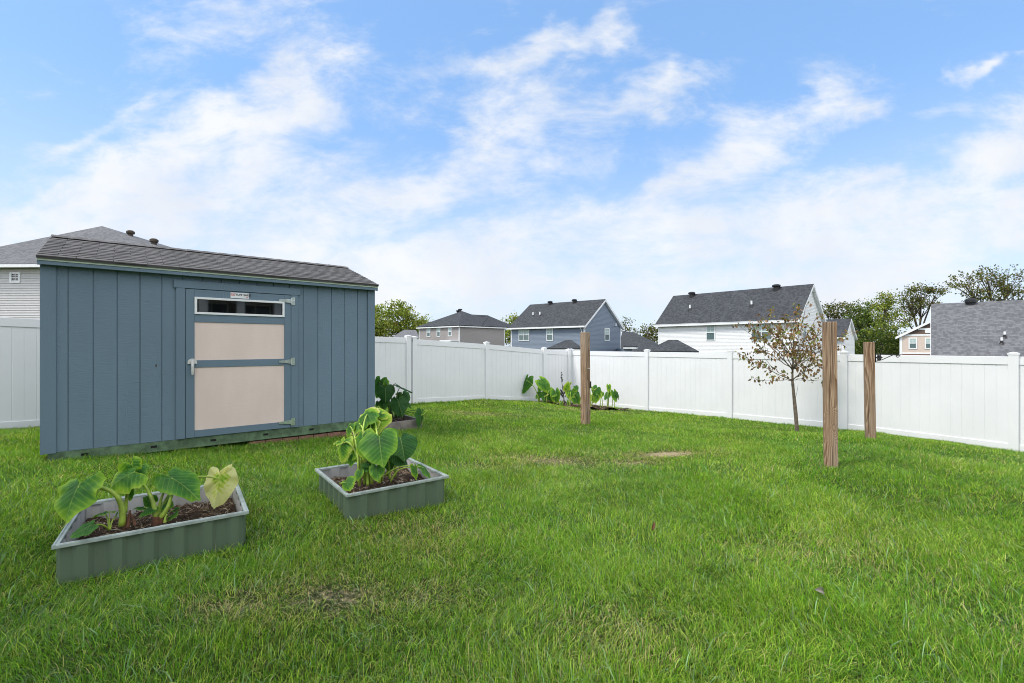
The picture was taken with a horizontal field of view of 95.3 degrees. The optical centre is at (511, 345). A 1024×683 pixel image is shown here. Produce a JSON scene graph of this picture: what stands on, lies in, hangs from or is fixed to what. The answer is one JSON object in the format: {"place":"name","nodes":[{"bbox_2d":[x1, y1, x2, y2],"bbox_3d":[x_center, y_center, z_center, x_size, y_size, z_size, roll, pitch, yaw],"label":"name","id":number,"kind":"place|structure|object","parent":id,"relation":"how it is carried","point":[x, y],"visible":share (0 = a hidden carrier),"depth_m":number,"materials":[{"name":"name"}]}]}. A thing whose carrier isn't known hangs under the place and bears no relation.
{"place":"outdoors","nodes":[
{"label":"outdoors","id":0,"kind":"place"},
{"bbox_2d":[0,348,1023,682],"bbox_3d":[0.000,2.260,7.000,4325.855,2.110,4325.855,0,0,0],"label":"ground","id":1,"kind":"structure","parent":0,"point":[350,594],"depth_m":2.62,"materials":[{"name":"green plant"}]},
{"bbox_2d":[0,226,168,318],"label":"pale house","id":2,"kind":"structure","parent":1,"relation":"on","point":[19,282],"depth_m":24.27,"materials":[{"name":"grey"}]},
{"bbox_2d":[9,272,20,282],"bbox_3d":[-25.814,-3.518,24.234,0.550,0.559,0.058,0,0,2],"label":"window","id":3,"kind":"structure","parent":2,"relation":"in","point":[11,277],"depth_m":24.21,"materials":[{"name":"white paint"}]},
{"bbox_2d":[51,484,248,583],"bbox_3d":[-2.378,1.262,3.174,0.947,0.335,0.857,0,0,-35],"label":"raised planter","id":4,"kind":"object","parent":1,"relation":"on","point":[93,555],"visible":0.59,"depth_m":2.86,"materials":[{"name":"green metal"}]},
{"bbox_2d":[54,456,148,537],"bbox_3d":[-2.467,0.941,2.856,0.423,0.419,0.443,0,0,36],"label":"elephant ear plant","id":5,"kind":"object","parent":4,"relation":"on","point":[76,496],"visible":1,"depth_m":2.82,"materials":[{"name":"green plant"}]},
{"bbox_2d":[75,496,235,539],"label":"bark mulch","id":6,"kind":"object","parent":4,"relation":"in","point":[192,511],"visible":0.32,"depth_m":3.29,"materials":[{"name":"brown wood"}]},
{"bbox_2d":[134,462,238,525],"bbox_3d":[-2.235,0.985,3.166,0.682,0.361,0.387,0,0,-34],"label":"elephant ear plant","id":7,"kind":"object","parent":6,"relation":"on","point":[220,486],"visible":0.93,"depth_m":3.13,"materials":[{"name":"green plant"}]},
{"bbox_2d":[0,317,411,428],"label":"vinyl fence","id":8,"kind":"object","parent":1,"relation":"on","point":[19,372],"visible":0.1,"depth_m":7.88,"materials":[{"name":"white plastic"}]},
{"bbox_2d":[36,234,378,461],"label":"garden shed","id":9,"kind":"structure","parent":1,"relation":"on","point":[149,348],"depth_m":5.81,"materials":[{"name":"blue wood"}]},
{"bbox_2d":[186,289,294,437],"bbox_3d":[-3.505,0.224,6.109,1.254,1.836,0.082,0,0,-40],"label":"door","id":10,"kind":"structure","parent":9,"relation":"in","point":[254,394],"depth_m":6.08,"materials":[{"name":"white paint"}]},
{"bbox_2d":[247,439,264,444],"bbox_3d":[-3.461,1.337,6.317,0.191,0.098,0.147,0,0,-40],"label":"paving brick","id":11,"kind":"object","parent":1,"relation":"on","point":[256,441],"visible":0.32,"depth_m":6.26,"materials":[{"name":"red brick"}]},
{"bbox_2d":[264,438,281,442],"bbox_3d":[-3.304,1.341,6.452,0.206,0.107,0.139,0,0,-40],"label":"paving brick","id":12,"kind":"object","parent":1,"relation":"on","point":[274,440],"visible":0.29,"depth_m":6.40,"materials":[{"name":"red brick"}]},
{"bbox_2d":[281,436,297,441],"bbox_3d":[-3.142,1.348,6.587,0.199,0.112,0.140,0,0,-40],"label":"paving brick","id":13,"kind":"object","parent":1,"relation":"on","point":[291,438],"visible":0.26,"depth_m":6.53,"materials":[{"name":"red brick"}]},
{"bbox_2d":[298,434,312,439],"bbox_3d":[-2.985,1.352,6.718,0.194,0.122,0.137,0,0,-40],"label":"paving brick","id":14,"kind":"object","parent":1,"relation":"on","point":[307,436],"visible":0.26,"depth_m":6.67,"materials":[{"name":"red brick"}]},
{"bbox_2d":[312,432,326,439],"bbox_3d":[-2.833,1.357,6.844,0.184,0.129,0.137,0,0,-40],"label":"paving brick","id":15,"kind":"object","parent":1,"relation":"on","point":[321,435],"visible":0.28,"depth_m":6.80,"materials":[{"name":"red brick"}]},
{"bbox_2d":[325,431,340,437],"bbox_3d":[-2.679,1.361,6.966,0.193,0.138,0.146,0,0,-40],"label":"paving brick","id":16,"kind":"object","parent":1,"relation":"on","point":[334,433],"visible":0.35,"depth_m":6.91,"materials":[{"name":"red brick"}]},
{"bbox_2d":[340,430,352,435],"bbox_3d":[-2.527,1.369,7.093,0.187,0.137,0.144,0,0,-40],"label":"paving brick","id":17,"kind":"object","parent":1,"relation":"on","point":[343,432],"visible":0.15,"depth_m":7.02,"materials":[{"name":"red brick"}]},
{"bbox_2d":[315,458,448,519],"bbox_3d":[-1.193,1.317,4.224,0.892,0.345,0.942,0,0,-37],"label":"raised planter","id":18,"kind":"object","parent":1,"relation":"on","point":[401,497],"visible":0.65,"depth_m":3.89,"materials":[{"name":"green metal"}]},
{"bbox_2d":[334,407,380,490],"bbox_3d":[-1.349,0.875,4.013,0.372,0.602,0.817,0,0,0],"label":"elephant ear plant","id":19,"kind":"object","parent":18,"relation":"on","point":[369,416],"visible":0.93,"depth_m":4.02,"materials":[{"name":"green plant"}]},
{"bbox_2d":[330,467,423,492],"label":"bark mulch","id":20,"kind":"object","parent":18,"relation":"in","point":[404,475],"visible":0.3,"depth_m":4.30,"materials":[{"name":"brown wood"}]},
{"bbox_2d":[358,408,397,483],"bbox_3d":[-1.192,0.884,4.101,0.312,0.572,0.725,0,0,-20],"label":"elephant ear plant","id":21,"kind":"object","parent":18,"relation":"on","point":[376,449],"visible":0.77,"depth_m":3.87,"materials":[{"name":"green plant"}]},
{"bbox_2d":[381,428,430,481],"bbox_3d":[-0.982,0.970,4.100,0.552,0.420,0.306,0,0,35],"label":"elephant ear plant","id":22,"kind":"object","parent":18,"relation":"on","point":[405,450],"visible":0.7,"depth_m":4.07,"materials":[{"name":"green plant"}]},
{"bbox_2d":[375,304,394,336],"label":"leafy tree","id":23,"kind":"object","parent":1,"relation":"on","point":[380,328],"visible":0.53,"depth_m":104.31,"materials":[{"name":"green plant"}]},
{"bbox_2d":[377,299,422,336],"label":"leafy tree","id":24,"kind":"object","parent":1,"relation":"on","point":[408,316],"visible":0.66,"depth_m":110.37,"materials":[{"name":"green plant"}]},
{"bbox_2d":[384,415,421,429],"bbox_3d":[-2.183,1.410,8.110,1.000,0.240,0.698,0,0,-40],"label":"wooden planter","id":25,"kind":"object","parent":1,"relation":"on","point":[410,422],"visible":0.12,"depth_m":7.98,"materials":[{"name":"grey wood"}]},
{"bbox_2d":[392,418,405,421],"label":"bark mulch","id":26,"kind":"object","parent":25,"relation":"in","point":[396,420],"visible":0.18,"depth_m":8.43,"materials":[{"name":"brown wood"}]},
{"bbox_2d":[375,376,394,418],"bbox_3d":[-2.317,0.951,8.489,0.352,0.771,0.474,0,0,-27],"label":"elephant ear plant","id":27,"kind":"object","parent":26,"relation":"on","point":[384,390],"visible":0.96,"depth_m":8.34,"materials":[{"name":"green plant"}]},
{"bbox_2d":[389,383,427,427],"bbox_3d":[-1.876,1.050,8.229,0.470,0.737,0.748,0,0,-42],"label":"elephant ear plant","id":28,"kind":"object","parent":25,"relation":"in","point":[399,404],"visible":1,"depth_m":8.20,"materials":[{"name":"green plant"}]},
{"bbox_2d":[393,330,418,338],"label":"house","id":29,"kind":"structure","parent":1,"relation":"on","point":[403,333],"depth_m":95.09,"materials":[{"name":"grey"}]},
{"bbox_2d":[409,313,429,329],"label":"leafy tree","id":30,"kind":"object","parent":1,"relation":"on","point":[424,321],"visible":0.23,"depth_m":116.91,"materials":[{"name":"green plant"}]},
{"bbox_2d":[416,309,509,345],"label":"grey house","id":31,"kind":"structure","parent":1,"relation":"on","point":[460,325],"depth_m":74.01,"materials":[{"name":"grey"}]},
{"bbox_2d":[448,327,451,335],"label":"window","id":32,"kind":"structure","parent":31,"relation":"in","point":[449,328],"depth_m":71.40,"materials":[{"name":"white paint"}]},
{"bbox_2d":[411,336,570,403],"bbox_3d":[-0.327,0.985,14.419,6.136,2.467,0.146,0,0,-40],"label":"vinyl fence","id":33,"kind":"object","parent":1,"relation":"on","point":[444,371],"visible":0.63,"depth_m":13.87,"materials":[{"name":"white plastic"}]},
{"bbox_2d":[500,312,518,346],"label":"leafy tree","id":34,"kind":"object","parent":1,"relation":"on","point":[508,332],"visible":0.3,"depth_m":99.39,"materials":[{"name":"green plant"}]},
{"bbox_2d":[522,374,541,400],"bbox_3d":[0.686,1.417,14.957,0.731,0.982,0.207,0,0,3],"label":"elephant ear plant","id":35,"kind":"object","parent":1,"relation":"on","point":[528,383],"visible":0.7,"depth_m":14.89,"materials":[{"name":"green plant"}]},
{"bbox_2d":[535,376,552,402],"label":"elephant ear plant","id":36,"kind":"object","parent":1,"relation":"on","point":[543,384],"visible":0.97,"depth_m":14.70,"materials":[{"name":"green plant"}]},
{"bbox_2d":[550,387,562,405],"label":"elephant ear plant","id":37,"kind":"object","parent":1,"relation":"on","point":[555,396],"visible":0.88,"depth_m":14.60,"materials":[{"name":"green plant"}]},
{"bbox_2d":[555,372,565,402],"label":"canna plant","id":38,"kind":"object","parent":1,"relation":"on","point":[561,392],"visible":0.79,"depth_m":14.78,"materials":[{"name":"plant"}]},
{"bbox_2d":[563,381,580,404],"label":"elephant ear plant","id":39,"kind":"object","parent":1,"relation":"on","point":[573,395],"visible":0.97,"depth_m":14.40,"materials":[{"name":"green plant"}]},
{"bbox_2d":[507,299,637,351],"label":"blue house","id":40,"kind":"structure","parent":1,"relation":"on","point":[551,325],"depth_m":49.24,"materials":[{"name":"wood"}]},
{"bbox_2d":[519,329,528,340],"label":"window","id":41,"kind":"structure","parent":40,"relation":"in","point":[523,333],"depth_m":51.09,"materials":[{"name":"white paint"}]},
{"bbox_2d":[546,328,552,340],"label":"window","id":42,"kind":"structure","parent":40,"relation":"in","point":[549,331],"depth_m":48.82,"materials":[{"name":"white paint"}]},
{"bbox_2d":[604,328,609,340],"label":"window","id":43,"kind":"structure","parent":40,"relation":"in","point":[606,330],"depth_m":49.19,"materials":[{"name":"white paint"}]},
{"bbox_2d":[540,400,628,409],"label":"bark mulch","id":44,"kind":"object","parent":1,"relation":"on","point":[592,406],"visible":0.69,"depth_m":14.15,"materials":[{"name":"brown wood"}]},
{"bbox_2d":[590,385,600,405],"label":"elephant ear plant","id":45,"kind":"object","parent":44,"relation":"on","point":[594,396],"visible":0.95,"depth_m":14.09,"materials":[{"name":"green plant"}]},
{"bbox_2d":[598,391,603,407],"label":"elephant ear plant","id":46,"kind":"object","parent":44,"relation":"on","point":[601,394],"visible":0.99,"depth_m":14.07,"materials":[{"name":"green plant"}]},
{"bbox_2d":[610,389,618,408],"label":"elephant ear plant","id":47,"kind":"object","parent":44,"relation":"on","point":[614,394],"visible":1,"depth_m":13.95,"materials":[{"name":"green plant"}]},
{"bbox_2d":[580,332,590,424],"bbox_3d":[1.536,0.809,9.585,0.172,2.154,0.207,0,0,-41],"label":"wooden post","id":48,"kind":"object","parent":1,"relation":"on","point":[585,368],"visible":0.91,"depth_m":9.55,"materials":[{"name":"brown wood"}]},
{"bbox_2d":[604,384,610,408],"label":"elephant ear plant","id":49,"kind":"object","parent":1,"relation":"on","point":[607,395],"visible":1,"depth_m":13.99,"materials":[{"name":"green plant"}]},
{"bbox_2d":[621,317,639,334],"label":"leafy tree","id":50,"kind":"object","parent":1,"relation":"on","point":[625,326],"visible":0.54,"depth_m":94.96,"materials":[{"name":"green plant"}]},
{"bbox_2d":[621,331,657,351],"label":"house","id":51,"kind":"structure","parent":1,"relation":"on","point":[642,343],"depth_m":62.08,"materials":[{"name":"grey"}]},
{"bbox_2d":[638,320,657,342],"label":"leafy tree","id":52,"kind":"object","parent":1,"relation":"on","point":[647,334],"visible":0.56,"depth_m":89.52,"materials":[{"name":"green plant"}]},
{"bbox_2d":[649,284,825,353],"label":"white house","id":53,"kind":"structure","parent":1,"relation":"on","point":[698,323],"depth_m":39.99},
{"bbox_2d":[706,325,714,340],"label":"window","id":54,"kind":"structure","parent":53,"relation":"in","point":[710,329],"depth_m":41.07,"materials":[{"name":"white paint"}]},
{"bbox_2d":[751,323,771,340],"bbox_3d":[20.261,-1.087,37.898,0.058,1.402,1.643,0,0,-42],"label":"window","id":55,"kind":"structure","parent":53,"relation":"in","point":[760,330],"depth_m":37.86,"materials":[{"name":"grey glass"}]},
{"bbox_2d":[802,323,806,340],"bbox_3d":[23.235,-1.073,37.052,0.955,1.431,0.058,0,0,-42],"label":"window","id":56,"kind":"structure","parent":53,"relation":"in","point":[803,333],"depth_m":37.04,"materials":[{"name":"white paint"}]},
{"bbox_2d":[732,301,857,430],"bbox_3d":[5.844,0.485,9.715,2.888,2.831,1.481,0,0,-13],"label":"young tree","id":57,"kind":"object","parent":1,"relation":"on","point":[792,354],"visible":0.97,"depth_m":9.68,"materials":[{"name":"brown plant"}]},
{"bbox_2d":[571,349,1023,451],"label":"vinyl fence","id":58,"kind":"object","parent":1,"relation":"on","point":[975,400],"visible":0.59,"depth_m":10.12,"materials":[{"name":"white plastic"}]},
{"bbox_2d":[815,587,823,593],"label":"fallen leaf","id":59,"kind":"object","parent":1,"relation":"on","point":[819,589],"visible":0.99,"depth_m":2.61,"materials":[{"name":"beige plant"}]},
{"bbox_2d":[822,322,837,467],"bbox_3d":[3.754,0.698,5.501,0.156,1.944,0.148,0,0,28],"label":"wooden post","id":60,"kind":"object","parent":1,"relation":"on","point":[830,393],"visible":0.91,"depth_m":5.44,"materials":[{"name":"brown wood"}]},
{"bbox_2d":[826,319,856,354],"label":"house","id":61,"kind":"structure","parent":1,"relation":"on","point":[847,325],"depth_m":49.23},
{"bbox_2d":[820,299,868,330],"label":"leafy tree","id":62,"kind":"object","parent":1,"relation":"on","point":[833,315],"visible":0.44,"depth_m":81.38,"materials":[{"name":"green plant"}]},
{"bbox_2d":[841,298,887,350],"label":"leafy tree","id":63,"kind":"object","parent":1,"relation":"on","point":[865,319],"visible":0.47,"depth_m":77.52,"materials":[{"name":"green plant"}]},
{"bbox_2d":[855,322,906,354],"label":"undergrowth","id":64,"kind":"object","parent":1,"relation":"on","point":[890,345],"visible":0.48,"depth_m":71.21,"materials":[{"name":"green plant"}]},
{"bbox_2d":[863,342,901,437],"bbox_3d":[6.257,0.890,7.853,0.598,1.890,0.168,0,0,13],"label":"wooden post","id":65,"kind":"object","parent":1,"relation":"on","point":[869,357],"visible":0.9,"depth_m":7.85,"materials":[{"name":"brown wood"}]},
{"bbox_2d":[858,289,911,350],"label":"leafy tree","id":66,"kind":"object","parent":1,"relation":"on","point":[882,309],"visible":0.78,"depth_m":73.76,"materials":[{"name":"green plant"}]},
{"bbox_2d":[895,321,929,354],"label":"peach house","id":67,"kind":"structure","parent":1,"relation":"on","point":[915,341],"depth_m":63.77,"materials":[{"name":"beige brick"}]},
{"bbox_2d":[908,338,916,348],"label":"window","id":68,"kind":"structure","parent":67,"relation":"in","point":[912,342],"depth_m":64.08,"materials":[{"name":"white paint"}]},
{"bbox_2d":[925,338,929,348],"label":"window","id":69,"kind":"structure","parent":67,"relation":"in","point":[927,340],"depth_m":63.05,"materials":[{"name":"white paint"}]},
{"bbox_2d":[886,280,951,328],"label":"leafy tree","id":70,"kind":"object","parent":1,"relation":"on","point":[912,306],"visible":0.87,"depth_m":83.67,"materials":[{"name":"green plant"}]},
{"bbox_2d":[930,298,1023,356],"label":"grey roofed house","id":71,"kind":"structure","parent":1,"relation":"on","point":[970,327],"depth_m":18.80,"materials":[{"name":"grey"}]},
{"bbox_2d":[937,264,1023,301],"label":"leafy tree","id":72,"kind":"object","parent":1,"relation":"on","point":[1006,291],"visible":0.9,"depth_m":69.77,"materials":[{"name":"green plant"}]},
{"bbox_2d":[0,0,1023,345],"label":"sky","id":73,"kind":"structure","parent":0,"point":[497,159],"materials":[{"name":"blue"}]}
]}

